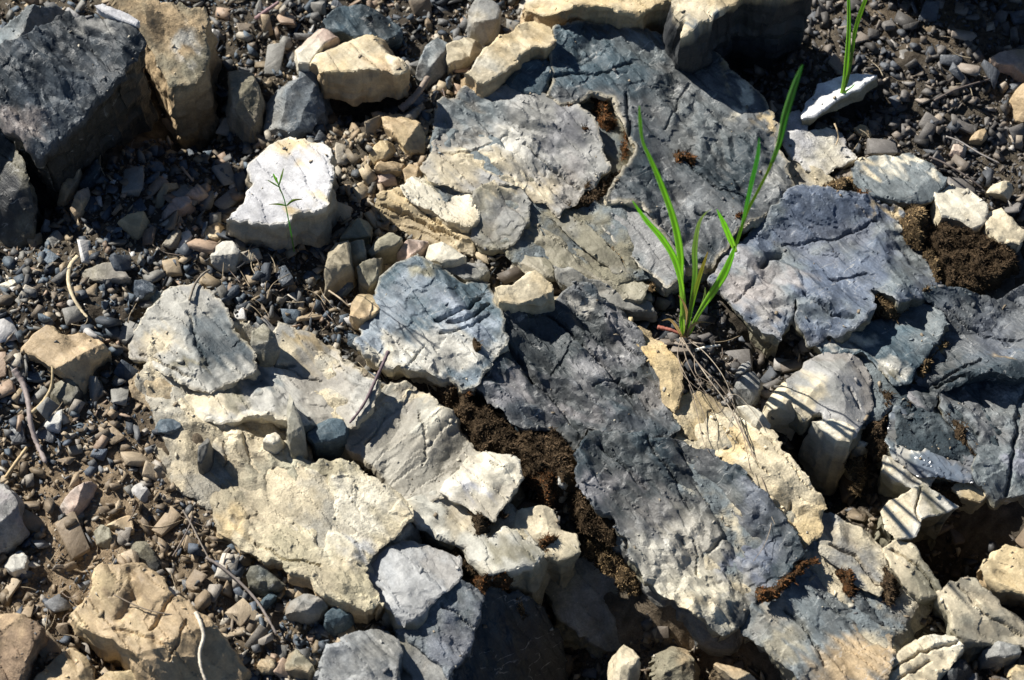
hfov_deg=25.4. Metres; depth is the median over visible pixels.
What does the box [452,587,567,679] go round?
flat rock
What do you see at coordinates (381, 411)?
bedrock layer
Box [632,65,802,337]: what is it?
grass tuft
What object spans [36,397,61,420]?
pebble
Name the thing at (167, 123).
pebble
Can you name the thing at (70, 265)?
straw
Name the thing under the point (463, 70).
pebble
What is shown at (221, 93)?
pebble
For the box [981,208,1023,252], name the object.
flat rock
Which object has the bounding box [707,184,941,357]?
flat rock
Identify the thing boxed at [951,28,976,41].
pebble
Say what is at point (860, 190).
moss patch
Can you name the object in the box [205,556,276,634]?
twig
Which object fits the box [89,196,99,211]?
pebble
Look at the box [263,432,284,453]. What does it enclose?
stone
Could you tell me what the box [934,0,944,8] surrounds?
pebble
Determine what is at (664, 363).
flat rock
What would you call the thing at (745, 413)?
stone
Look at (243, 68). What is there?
pebble
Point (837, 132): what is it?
straw
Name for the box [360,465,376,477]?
moss patch
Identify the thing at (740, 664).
pebble
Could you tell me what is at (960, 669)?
stone
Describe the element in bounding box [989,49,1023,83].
rock
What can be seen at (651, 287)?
moss patch
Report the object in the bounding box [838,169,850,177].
pebble
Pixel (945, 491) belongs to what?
moss patch
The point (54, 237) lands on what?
pebble
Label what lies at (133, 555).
pebble
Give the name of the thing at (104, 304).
pebble
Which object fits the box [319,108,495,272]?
broken chips
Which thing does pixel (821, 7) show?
pebble
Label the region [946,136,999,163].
twig
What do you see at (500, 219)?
flat rock
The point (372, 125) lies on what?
pebble
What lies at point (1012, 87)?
pebble
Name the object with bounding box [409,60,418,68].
pebble
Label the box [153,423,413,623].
flat rock
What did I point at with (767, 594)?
moss patch
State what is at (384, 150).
stone
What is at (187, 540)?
pebble
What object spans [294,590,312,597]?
pebble
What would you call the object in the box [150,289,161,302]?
stone
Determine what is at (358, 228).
stone
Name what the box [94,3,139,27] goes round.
stone chip
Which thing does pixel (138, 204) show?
pebble
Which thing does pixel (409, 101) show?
twig
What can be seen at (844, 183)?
moss patch
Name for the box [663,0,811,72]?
rock
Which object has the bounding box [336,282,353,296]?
pebble
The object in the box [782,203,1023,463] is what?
bedrock layer
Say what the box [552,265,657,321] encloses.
flat rock
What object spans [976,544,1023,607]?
flat rock
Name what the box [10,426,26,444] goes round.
pebble
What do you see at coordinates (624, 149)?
moss patch
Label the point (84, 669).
rock
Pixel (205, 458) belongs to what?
stone
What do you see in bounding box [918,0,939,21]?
pebble
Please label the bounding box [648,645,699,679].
stone
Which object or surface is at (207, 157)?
pebble
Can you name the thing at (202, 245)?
pebble
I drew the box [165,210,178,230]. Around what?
pebble
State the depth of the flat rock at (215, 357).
1.75 m
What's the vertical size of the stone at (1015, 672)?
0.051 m
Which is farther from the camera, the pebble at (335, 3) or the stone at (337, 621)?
the pebble at (335, 3)
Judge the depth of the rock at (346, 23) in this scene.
1.88 m
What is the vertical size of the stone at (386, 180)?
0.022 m
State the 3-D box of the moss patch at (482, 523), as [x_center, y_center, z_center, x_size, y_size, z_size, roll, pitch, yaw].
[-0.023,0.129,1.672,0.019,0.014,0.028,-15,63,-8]
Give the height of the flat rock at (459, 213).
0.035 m
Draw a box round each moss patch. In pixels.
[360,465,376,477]
[432,384,458,409]
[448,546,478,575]
[453,392,578,499]
[461,379,476,396]
[467,508,492,535]
[469,570,512,593]
[472,337,482,351]
[496,509,508,518]
[505,589,529,620]
[526,467,558,508]
[537,532,559,551]
[565,488,617,546]
[566,169,620,210]
[576,529,642,596]
[580,223,655,291]
[588,97,617,131]
[619,127,629,161]
[673,148,697,166]
[735,209,742,218]
[755,556,819,602]
[821,174,855,190]
[833,567,858,596]
[844,454,868,497]
[853,188,871,195]
[861,388,896,462]
[874,292,901,321]
[875,565,902,606]
[899,203,929,250]
[904,284,935,312]
[906,378,916,409]
[917,338,948,380]
[922,248,941,281]
[924,221,1021,294]
[931,481,964,506]
[941,411,976,455]
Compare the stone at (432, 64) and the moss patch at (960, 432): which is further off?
the stone at (432, 64)
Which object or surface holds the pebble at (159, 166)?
on the ground
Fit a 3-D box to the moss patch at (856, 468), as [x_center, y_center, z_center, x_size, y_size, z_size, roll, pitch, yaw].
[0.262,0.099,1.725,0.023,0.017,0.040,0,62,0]
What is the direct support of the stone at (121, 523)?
on the ground
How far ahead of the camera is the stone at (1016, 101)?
1.85 m
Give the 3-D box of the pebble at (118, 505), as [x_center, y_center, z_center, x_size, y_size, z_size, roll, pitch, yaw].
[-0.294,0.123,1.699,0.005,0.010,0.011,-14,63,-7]
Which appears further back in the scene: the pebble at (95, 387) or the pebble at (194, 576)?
the pebble at (95, 387)
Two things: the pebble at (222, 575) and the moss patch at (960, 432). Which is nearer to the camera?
the pebble at (222, 575)
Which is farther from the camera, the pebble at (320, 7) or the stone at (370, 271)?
the pebble at (320, 7)
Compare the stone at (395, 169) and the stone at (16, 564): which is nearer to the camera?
the stone at (16, 564)
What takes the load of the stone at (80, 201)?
on the ground
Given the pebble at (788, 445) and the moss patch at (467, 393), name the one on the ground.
the pebble at (788, 445)
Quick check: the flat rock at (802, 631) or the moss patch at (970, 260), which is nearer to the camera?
the flat rock at (802, 631)
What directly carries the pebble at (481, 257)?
on the ground
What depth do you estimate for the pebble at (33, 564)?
1.68 m
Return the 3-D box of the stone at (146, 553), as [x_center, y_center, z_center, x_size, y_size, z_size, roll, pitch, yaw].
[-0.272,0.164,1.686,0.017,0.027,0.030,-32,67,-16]
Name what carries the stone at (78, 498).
on the ground
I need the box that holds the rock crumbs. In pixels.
[0,0,1022,679]
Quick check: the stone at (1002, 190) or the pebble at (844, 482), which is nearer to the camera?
the pebble at (844, 482)
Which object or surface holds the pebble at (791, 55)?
on the ground
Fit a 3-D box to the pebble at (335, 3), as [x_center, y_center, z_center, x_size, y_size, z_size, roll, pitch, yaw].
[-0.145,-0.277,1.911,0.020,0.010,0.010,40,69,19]
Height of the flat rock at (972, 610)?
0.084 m
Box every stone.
[0,279,15,291]
[0,484,29,554]
[4,550,29,577]
[43,409,62,433]
[50,378,83,405]
[57,168,82,206]
[59,481,96,515]
[70,187,91,221]
[78,157,101,189]
[94,525,112,548]
[106,515,134,535]
[117,211,149,239]
[130,541,160,570]
[131,482,151,501]
[132,279,157,300]
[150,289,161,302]
[155,183,178,207]
[155,418,181,435]
[161,196,195,220]
[162,96,171,120]
[162,228,181,249]
[178,230,192,247]
[185,184,208,203]
[197,437,214,474]
[201,222,224,241]
[210,241,241,273]
[225,70,266,143]
[246,565,284,595]
[250,324,279,366]
[257,592,276,610]
[257,659,275,674]
[263,71,332,139]
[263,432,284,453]
[285,594,327,624]
[285,649,315,679]
[286,395,308,459]
[306,418,348,461]
[323,240,356,298]
[323,607,354,636]
[340,218,372,245]
[349,294,379,330]
[350,239,367,278]
[356,257,384,294]
[367,232,402,263]
[368,140,395,164]
[374,161,404,176]
[376,173,397,186]
[381,114,426,157]
[381,611,392,628]
[396,239,428,261]
[402,163,422,182]
[415,37,447,89]
[425,242,466,267]
[446,37,482,74]
[465,0,501,45]
[557,471,567,502]
[607,645,640,679]
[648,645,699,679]
[708,662,755,679]
[732,371,762,406]
[733,361,750,383]
[735,405,770,430]
[762,382,794,440]
[798,419,855,495]
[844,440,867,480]
[853,124,870,137]
[899,49,912,58]
[941,658,972,679]
[949,143,966,158]
[968,128,987,145]
[977,641,1021,670]
[985,181,1013,202]
[1007,665,1023,679]
[1009,83,1023,123]
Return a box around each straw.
[66,255,87,317]
[142,520,181,527]
[695,344,720,351]
[834,123,838,144]
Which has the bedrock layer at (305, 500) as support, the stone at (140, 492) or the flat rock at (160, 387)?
the flat rock at (160, 387)
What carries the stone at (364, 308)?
on the ground
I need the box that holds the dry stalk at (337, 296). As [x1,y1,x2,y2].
[328,290,349,306]
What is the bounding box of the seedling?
[268,168,301,251]
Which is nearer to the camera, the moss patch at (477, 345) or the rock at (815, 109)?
the moss patch at (477, 345)
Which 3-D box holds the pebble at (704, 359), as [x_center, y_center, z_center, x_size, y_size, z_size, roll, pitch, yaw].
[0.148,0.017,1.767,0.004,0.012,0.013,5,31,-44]
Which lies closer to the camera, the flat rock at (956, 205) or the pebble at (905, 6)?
the flat rock at (956, 205)
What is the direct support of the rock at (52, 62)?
on the ground
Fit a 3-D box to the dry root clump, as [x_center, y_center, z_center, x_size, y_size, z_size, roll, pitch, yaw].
[0.168,0.074,1.706,0.047,0.010,0.192,-16,63,-8]
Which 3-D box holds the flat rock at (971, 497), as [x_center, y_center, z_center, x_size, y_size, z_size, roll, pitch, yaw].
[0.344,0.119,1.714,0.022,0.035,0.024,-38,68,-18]
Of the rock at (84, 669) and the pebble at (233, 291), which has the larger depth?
the pebble at (233, 291)
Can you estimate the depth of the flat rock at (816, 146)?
1.84 m
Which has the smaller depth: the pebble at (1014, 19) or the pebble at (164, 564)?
the pebble at (164, 564)
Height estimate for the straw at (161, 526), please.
0.003 m
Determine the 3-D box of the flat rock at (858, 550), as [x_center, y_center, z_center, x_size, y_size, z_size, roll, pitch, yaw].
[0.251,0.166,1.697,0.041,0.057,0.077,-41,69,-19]
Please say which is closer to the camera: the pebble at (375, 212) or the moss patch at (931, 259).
the moss patch at (931, 259)
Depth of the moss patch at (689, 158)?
1.82 m
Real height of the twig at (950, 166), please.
0.004 m
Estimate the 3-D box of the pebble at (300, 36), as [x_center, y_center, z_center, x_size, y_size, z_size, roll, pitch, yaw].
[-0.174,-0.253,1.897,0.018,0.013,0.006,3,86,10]
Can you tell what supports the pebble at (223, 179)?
on the ground
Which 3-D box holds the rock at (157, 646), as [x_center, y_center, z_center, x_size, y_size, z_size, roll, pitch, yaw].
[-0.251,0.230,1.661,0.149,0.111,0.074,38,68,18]
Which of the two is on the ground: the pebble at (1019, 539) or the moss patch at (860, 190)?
the pebble at (1019, 539)
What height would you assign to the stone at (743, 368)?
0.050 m
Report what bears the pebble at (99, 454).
on the ground
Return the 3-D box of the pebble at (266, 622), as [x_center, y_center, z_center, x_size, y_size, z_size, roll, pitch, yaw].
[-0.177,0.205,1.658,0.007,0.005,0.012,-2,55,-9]
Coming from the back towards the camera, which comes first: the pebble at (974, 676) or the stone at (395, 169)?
the stone at (395, 169)
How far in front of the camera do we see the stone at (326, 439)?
1.71 m
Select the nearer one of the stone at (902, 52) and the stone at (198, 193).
the stone at (198, 193)
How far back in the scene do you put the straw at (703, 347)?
1.75 m
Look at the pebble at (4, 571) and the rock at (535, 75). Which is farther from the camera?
the rock at (535, 75)
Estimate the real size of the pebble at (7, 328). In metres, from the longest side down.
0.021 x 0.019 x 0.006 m
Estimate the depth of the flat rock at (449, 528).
1.67 m
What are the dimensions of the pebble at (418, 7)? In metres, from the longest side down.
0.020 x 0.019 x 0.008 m
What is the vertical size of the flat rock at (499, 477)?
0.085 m
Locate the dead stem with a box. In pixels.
[657,325,678,334]
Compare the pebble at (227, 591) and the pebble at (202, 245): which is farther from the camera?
the pebble at (202, 245)
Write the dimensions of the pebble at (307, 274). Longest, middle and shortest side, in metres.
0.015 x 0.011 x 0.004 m
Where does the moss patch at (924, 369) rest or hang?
on the flat rock at (984, 321)
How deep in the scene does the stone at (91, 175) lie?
1.83 m
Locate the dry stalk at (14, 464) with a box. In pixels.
[4,447,27,478]
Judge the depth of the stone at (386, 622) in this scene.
1.65 m
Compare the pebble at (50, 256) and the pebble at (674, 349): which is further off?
the pebble at (50, 256)
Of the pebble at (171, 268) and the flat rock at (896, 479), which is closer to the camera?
the flat rock at (896, 479)
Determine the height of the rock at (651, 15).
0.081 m
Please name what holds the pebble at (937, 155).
on the ground
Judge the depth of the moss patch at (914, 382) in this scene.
1.74 m
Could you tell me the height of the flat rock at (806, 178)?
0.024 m
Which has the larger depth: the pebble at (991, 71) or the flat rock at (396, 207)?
the pebble at (991, 71)
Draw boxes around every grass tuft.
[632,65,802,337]
[837,0,866,110]
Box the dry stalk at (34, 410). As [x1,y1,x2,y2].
[31,366,53,413]
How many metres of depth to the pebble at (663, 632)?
1.70 m
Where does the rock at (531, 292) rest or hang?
on the bedrock layer at (705, 641)
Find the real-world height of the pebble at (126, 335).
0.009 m
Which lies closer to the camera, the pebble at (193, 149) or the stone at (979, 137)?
the stone at (979, 137)
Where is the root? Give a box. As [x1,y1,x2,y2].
[114,594,193,614]
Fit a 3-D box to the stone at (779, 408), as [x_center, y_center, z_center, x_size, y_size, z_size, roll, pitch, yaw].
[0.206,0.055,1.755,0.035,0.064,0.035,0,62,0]
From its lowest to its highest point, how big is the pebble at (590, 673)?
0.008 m
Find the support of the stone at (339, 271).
on the ground
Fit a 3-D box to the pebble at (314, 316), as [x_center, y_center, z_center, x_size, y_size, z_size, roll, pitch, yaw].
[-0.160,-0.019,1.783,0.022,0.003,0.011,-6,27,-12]
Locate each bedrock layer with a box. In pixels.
[134,320,421,573]
[369,387,539,576]
[421,102,730,285]
[476,290,932,656]
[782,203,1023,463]
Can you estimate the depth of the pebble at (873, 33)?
1.90 m
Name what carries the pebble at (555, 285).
on the ground
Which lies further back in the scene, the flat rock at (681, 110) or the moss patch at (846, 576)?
the flat rock at (681, 110)
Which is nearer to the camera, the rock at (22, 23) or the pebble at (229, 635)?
the pebble at (229, 635)
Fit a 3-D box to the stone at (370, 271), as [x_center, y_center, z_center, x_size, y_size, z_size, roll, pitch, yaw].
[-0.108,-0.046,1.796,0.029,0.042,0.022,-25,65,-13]
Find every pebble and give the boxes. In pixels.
[0,317,16,342]
[0,352,7,377]
[0,474,11,483]
[0,559,7,575]
[4,578,21,598]
[7,391,25,403]
[10,360,26,382]
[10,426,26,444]
[13,604,33,618]
[17,284,35,298]
[21,537,30,546]
[23,508,45,533]
[26,371,45,382]
[27,232,42,247]
[28,560,40,567]
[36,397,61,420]
[36,426,55,442]
[38,313,50,322]
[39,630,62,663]
[40,219,50,231]
[43,248,58,264]
[44,2,55,6]
[44,594,71,612]
[46,230,64,247]
[52,564,64,569]
[54,511,89,560]
[55,623,68,636]
[56,456,75,464]
[62,7,79,16]
[62,306,84,325]
[69,472,78,487]
[77,240,91,263]
[80,643,90,653]
[86,283,96,295]
[88,376,103,401]
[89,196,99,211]
[90,448,107,460]
[98,421,124,444]
[101,301,108,309]
[109,255,132,271]
[110,386,128,405]
[110,663,115,670]
[113,360,139,384]
[115,500,122,509]
[115,527,131,542]
[116,321,137,345]
[117,549,138,562]
[120,451,151,466]
[122,166,144,196]
[128,198,146,213]
[141,460,165,480]
[150,161,164,171]
[152,506,180,536]
[155,555,168,570]
[162,118,175,137]
[162,257,181,276]
[165,149,177,156]
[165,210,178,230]
[168,587,180,594]
[171,182,198,205]
[182,535,197,550]
[185,569,207,592]
[187,145,198,156]
[187,238,217,253]
[200,154,209,165]
[203,150,221,156]
[211,162,234,185]
[213,187,242,210]
[214,553,239,581]
[215,90,225,96]
[215,117,228,135]
[221,285,239,303]
[222,580,232,598]
[222,633,234,638]
[225,598,259,629]
[233,307,246,320]
[236,23,252,31]
[238,66,250,71]
[240,248,262,263]
[254,318,274,331]
[255,0,262,10]
[257,564,269,571]
[258,633,273,645]
[263,43,285,75]
[264,612,273,629]
[273,658,290,678]
[276,13,294,24]
[276,264,293,287]
[277,248,286,253]
[280,309,300,323]
[287,292,296,301]
[292,33,312,39]
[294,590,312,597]
[296,312,322,320]
[303,271,321,280]
[311,1,325,14]
[314,130,326,143]
[328,0,342,10]
[335,142,346,164]
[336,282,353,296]
[336,625,354,641]
[337,202,351,220]
[347,333,357,350]
[353,182,368,200]
[364,114,384,139]
[369,207,378,220]
[384,264,391,271]
[401,670,411,679]
[404,102,424,119]
[409,0,431,15]
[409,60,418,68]
[411,92,424,106]
[453,36,462,40]
[453,83,460,93]
[454,67,470,72]
[474,252,488,263]
[506,19,518,29]
[516,0,528,17]
[517,498,538,509]
[549,281,560,293]
[582,668,597,678]
[635,320,649,328]
[647,626,669,638]
[656,314,670,330]
[670,339,691,354]
[698,351,708,368]
[723,349,752,370]
[732,660,744,670]
[760,399,773,419]
[769,100,776,112]
[780,436,793,449]
[782,88,799,100]
[786,50,798,61]
[792,339,810,352]
[813,120,835,129]
[814,1,826,20]
[828,53,843,71]
[831,116,848,123]
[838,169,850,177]
[838,474,854,502]
[844,0,861,10]
[851,31,870,45]
[866,138,897,155]
[868,28,879,38]
[881,20,895,30]
[899,0,914,11]
[903,21,918,29]
[908,128,916,136]
[915,98,930,103]
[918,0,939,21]
[918,112,938,128]
[930,151,945,166]
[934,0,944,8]
[940,55,962,65]
[947,177,976,194]
[949,62,972,86]
[949,529,964,544]
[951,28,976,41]
[952,119,973,134]
[954,0,970,15]
[968,673,978,679]
[981,60,999,88]
[984,116,992,125]
[986,21,994,31]
[1004,200,1023,213]
[1006,81,1022,92]
[1009,123,1023,141]
[1010,10,1023,24]
[1015,528,1023,548]
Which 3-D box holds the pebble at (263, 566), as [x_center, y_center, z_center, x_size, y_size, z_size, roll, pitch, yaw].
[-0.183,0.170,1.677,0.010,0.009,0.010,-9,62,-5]
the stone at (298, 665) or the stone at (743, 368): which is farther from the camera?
the stone at (743, 368)
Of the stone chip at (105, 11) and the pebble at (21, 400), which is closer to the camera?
the pebble at (21, 400)
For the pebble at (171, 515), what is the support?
on the ground
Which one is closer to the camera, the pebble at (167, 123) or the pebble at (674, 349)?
the pebble at (674, 349)
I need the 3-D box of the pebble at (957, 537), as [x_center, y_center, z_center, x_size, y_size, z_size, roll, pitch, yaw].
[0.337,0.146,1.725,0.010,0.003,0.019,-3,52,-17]
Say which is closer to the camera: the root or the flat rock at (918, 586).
the root
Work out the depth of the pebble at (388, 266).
1.80 m
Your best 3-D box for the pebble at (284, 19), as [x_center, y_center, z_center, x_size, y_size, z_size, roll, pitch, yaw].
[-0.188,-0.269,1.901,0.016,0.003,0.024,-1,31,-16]
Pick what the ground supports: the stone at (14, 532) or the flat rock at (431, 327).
the stone at (14, 532)
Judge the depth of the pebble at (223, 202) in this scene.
1.83 m
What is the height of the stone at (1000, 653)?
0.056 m
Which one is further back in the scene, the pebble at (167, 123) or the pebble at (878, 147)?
the pebble at (167, 123)
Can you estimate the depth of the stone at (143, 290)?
1.77 m
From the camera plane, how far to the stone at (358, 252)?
1.78 m
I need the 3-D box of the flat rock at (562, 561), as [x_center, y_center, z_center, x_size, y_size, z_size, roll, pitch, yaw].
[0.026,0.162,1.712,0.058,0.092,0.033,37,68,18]
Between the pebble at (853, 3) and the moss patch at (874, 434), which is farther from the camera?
the pebble at (853, 3)
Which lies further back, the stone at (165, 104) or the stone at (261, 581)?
the stone at (165, 104)
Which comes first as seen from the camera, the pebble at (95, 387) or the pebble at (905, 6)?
the pebble at (95, 387)
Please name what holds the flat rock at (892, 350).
on the ground
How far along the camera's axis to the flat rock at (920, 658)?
1.63 m
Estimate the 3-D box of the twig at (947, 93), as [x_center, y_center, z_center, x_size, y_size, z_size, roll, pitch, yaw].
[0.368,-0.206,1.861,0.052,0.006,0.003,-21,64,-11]
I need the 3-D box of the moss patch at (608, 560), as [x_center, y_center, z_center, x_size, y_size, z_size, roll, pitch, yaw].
[0.073,0.162,1.701,0.028,0.020,0.073,-38,68,-18]
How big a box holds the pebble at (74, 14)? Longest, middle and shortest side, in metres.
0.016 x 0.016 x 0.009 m
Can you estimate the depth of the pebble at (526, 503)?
1.72 m
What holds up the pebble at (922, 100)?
on the ground
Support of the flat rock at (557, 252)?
on the ground
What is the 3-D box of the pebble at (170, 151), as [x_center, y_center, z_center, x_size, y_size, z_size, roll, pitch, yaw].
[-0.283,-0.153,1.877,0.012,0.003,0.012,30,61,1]
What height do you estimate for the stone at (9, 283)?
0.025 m
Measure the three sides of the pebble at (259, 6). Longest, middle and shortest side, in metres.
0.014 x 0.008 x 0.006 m
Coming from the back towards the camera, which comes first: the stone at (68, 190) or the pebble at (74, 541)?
the stone at (68, 190)
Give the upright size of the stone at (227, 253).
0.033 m
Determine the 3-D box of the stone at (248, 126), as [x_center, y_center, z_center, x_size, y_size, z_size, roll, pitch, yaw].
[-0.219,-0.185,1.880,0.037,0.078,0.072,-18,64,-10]
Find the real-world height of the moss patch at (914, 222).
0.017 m
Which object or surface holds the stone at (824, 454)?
on the ground
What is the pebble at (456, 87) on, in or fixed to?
on the ground
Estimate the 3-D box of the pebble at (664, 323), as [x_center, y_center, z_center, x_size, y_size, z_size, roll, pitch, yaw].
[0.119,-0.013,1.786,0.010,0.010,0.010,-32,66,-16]
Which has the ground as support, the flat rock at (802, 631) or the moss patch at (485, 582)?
the flat rock at (802, 631)
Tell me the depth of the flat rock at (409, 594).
1.65 m
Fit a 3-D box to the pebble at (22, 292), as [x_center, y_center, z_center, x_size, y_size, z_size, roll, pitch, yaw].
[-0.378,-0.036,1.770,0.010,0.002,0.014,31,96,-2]
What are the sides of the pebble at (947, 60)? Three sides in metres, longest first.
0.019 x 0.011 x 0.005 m
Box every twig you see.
[12,368,46,462]
[172,516,192,556]
[180,166,193,181]
[182,510,210,561]
[188,269,209,300]
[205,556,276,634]
[254,1,279,20]
[349,350,389,422]
[398,76,429,111]
[929,156,982,188]
[934,79,989,101]
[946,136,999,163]
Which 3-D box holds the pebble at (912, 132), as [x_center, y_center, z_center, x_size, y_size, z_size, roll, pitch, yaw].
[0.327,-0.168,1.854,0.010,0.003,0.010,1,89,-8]
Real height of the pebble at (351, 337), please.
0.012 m
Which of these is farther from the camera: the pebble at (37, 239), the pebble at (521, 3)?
the pebble at (521, 3)
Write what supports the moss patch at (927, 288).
on the flat rock at (846, 243)
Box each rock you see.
[0,4,64,43]
[0,10,158,202]
[0,129,43,248]
[0,613,49,679]
[20,325,111,393]
[34,648,96,679]
[68,562,251,679]
[81,262,131,284]
[97,670,135,679]
[109,0,221,151]
[128,283,260,393]
[128,372,174,409]
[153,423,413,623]
[178,321,380,439]
[225,137,338,249]
[294,28,339,74]
[309,34,409,106]
[313,629,403,679]
[320,4,402,51]
[340,380,480,502]
[353,255,509,396]
[366,540,462,633]
[375,187,474,257]
[395,579,484,679]
[396,635,452,679]
[400,176,479,233]
[407,490,550,604]
[420,84,610,218]
[429,260,490,283]
[439,451,524,525]
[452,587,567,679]
[461,21,556,97]
[470,175,530,257]
[476,281,680,451]
[494,270,554,314]
[501,59,552,94]
[511,223,648,304]
[513,505,580,587]
[520,0,671,35]
[544,211,633,275]
[545,557,620,657]
[546,20,794,275]
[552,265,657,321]
[573,430,807,641]
[595,203,685,297]
[636,326,683,412]
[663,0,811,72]
[673,390,827,547]
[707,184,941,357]
[740,567,895,679]
[782,110,857,174]
[786,352,873,451]
[787,155,835,186]
[800,73,877,125]
[813,303,948,385]
[818,512,891,597]
[850,153,947,208]
[873,484,958,550]
[876,405,973,484]
[877,455,935,497]
[882,539,942,608]
[890,634,963,679]
[902,284,1023,418]
[930,184,987,235]
[931,575,1023,663]
[937,383,1023,509]
[951,482,986,513]
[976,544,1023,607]
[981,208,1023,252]
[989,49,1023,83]
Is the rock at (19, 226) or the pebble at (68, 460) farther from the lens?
the rock at (19, 226)
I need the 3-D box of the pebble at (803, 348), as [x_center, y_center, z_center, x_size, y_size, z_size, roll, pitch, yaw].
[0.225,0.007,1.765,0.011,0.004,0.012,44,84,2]
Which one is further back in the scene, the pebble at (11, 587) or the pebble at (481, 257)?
the pebble at (481, 257)
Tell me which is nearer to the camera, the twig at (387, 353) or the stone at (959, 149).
the twig at (387, 353)
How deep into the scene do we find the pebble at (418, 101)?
1.86 m
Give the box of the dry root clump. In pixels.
[677,337,774,559]
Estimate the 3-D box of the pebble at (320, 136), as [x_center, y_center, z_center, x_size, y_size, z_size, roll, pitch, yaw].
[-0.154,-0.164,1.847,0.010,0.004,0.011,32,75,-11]
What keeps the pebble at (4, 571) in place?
on the ground
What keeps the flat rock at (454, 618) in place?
on the ground
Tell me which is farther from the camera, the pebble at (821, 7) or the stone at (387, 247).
the pebble at (821, 7)
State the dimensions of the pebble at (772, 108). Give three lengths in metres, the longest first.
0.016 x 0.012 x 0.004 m
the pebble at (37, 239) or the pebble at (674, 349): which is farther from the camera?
the pebble at (37, 239)
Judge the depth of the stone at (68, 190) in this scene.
1.83 m
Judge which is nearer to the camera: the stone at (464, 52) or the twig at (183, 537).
the twig at (183, 537)
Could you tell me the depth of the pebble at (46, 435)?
1.73 m
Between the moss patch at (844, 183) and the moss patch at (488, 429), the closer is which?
the moss patch at (488, 429)
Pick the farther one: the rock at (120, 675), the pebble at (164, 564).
the pebble at (164, 564)
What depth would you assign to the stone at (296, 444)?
1.70 m
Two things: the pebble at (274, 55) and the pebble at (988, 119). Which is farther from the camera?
the pebble at (274, 55)
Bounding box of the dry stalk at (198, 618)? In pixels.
[194,611,206,679]
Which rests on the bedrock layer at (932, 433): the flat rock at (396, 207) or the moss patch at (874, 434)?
the moss patch at (874, 434)
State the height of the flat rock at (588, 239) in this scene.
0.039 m
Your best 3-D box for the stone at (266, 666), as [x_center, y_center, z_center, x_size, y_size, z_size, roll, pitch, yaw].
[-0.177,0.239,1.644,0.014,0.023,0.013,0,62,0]
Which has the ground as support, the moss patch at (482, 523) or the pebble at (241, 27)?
the pebble at (241, 27)
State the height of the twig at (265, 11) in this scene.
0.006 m
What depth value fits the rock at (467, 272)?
1.78 m
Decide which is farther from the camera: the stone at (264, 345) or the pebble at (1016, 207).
the pebble at (1016, 207)
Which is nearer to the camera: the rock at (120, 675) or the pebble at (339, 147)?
the rock at (120, 675)
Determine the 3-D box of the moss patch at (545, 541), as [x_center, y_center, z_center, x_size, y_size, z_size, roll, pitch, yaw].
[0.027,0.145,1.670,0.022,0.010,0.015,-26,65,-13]
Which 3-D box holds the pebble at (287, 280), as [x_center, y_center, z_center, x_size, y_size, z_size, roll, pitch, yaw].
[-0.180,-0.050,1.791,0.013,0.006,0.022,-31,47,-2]
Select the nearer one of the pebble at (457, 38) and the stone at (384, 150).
the stone at (384, 150)
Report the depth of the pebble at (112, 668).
1.66 m
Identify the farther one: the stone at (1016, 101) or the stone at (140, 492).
the stone at (1016, 101)
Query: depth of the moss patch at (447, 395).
1.74 m
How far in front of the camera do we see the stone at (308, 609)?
1.65 m
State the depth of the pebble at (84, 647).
1.66 m
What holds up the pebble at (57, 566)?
on the ground
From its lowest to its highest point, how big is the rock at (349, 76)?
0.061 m
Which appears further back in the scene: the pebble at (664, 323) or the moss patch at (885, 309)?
the pebble at (664, 323)
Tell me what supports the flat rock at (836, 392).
on the ground
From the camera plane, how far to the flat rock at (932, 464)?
1.71 m
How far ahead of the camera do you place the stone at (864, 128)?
1.85 m
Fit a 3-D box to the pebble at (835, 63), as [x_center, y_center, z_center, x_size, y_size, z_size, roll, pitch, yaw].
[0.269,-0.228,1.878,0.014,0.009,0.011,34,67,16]
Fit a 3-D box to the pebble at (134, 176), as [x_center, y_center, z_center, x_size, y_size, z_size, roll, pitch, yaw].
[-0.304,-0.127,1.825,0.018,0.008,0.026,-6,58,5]
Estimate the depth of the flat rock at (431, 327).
1.75 m
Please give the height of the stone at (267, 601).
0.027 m
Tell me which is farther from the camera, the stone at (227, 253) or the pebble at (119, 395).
the stone at (227, 253)
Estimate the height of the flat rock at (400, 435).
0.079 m
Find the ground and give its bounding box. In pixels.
[0,0,1023,679]
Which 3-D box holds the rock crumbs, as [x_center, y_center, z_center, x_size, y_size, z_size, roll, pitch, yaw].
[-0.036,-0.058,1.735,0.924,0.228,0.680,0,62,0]
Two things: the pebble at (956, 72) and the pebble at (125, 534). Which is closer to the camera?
the pebble at (125, 534)
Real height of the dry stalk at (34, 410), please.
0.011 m
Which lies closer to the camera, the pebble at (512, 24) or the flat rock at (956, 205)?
the flat rock at (956, 205)

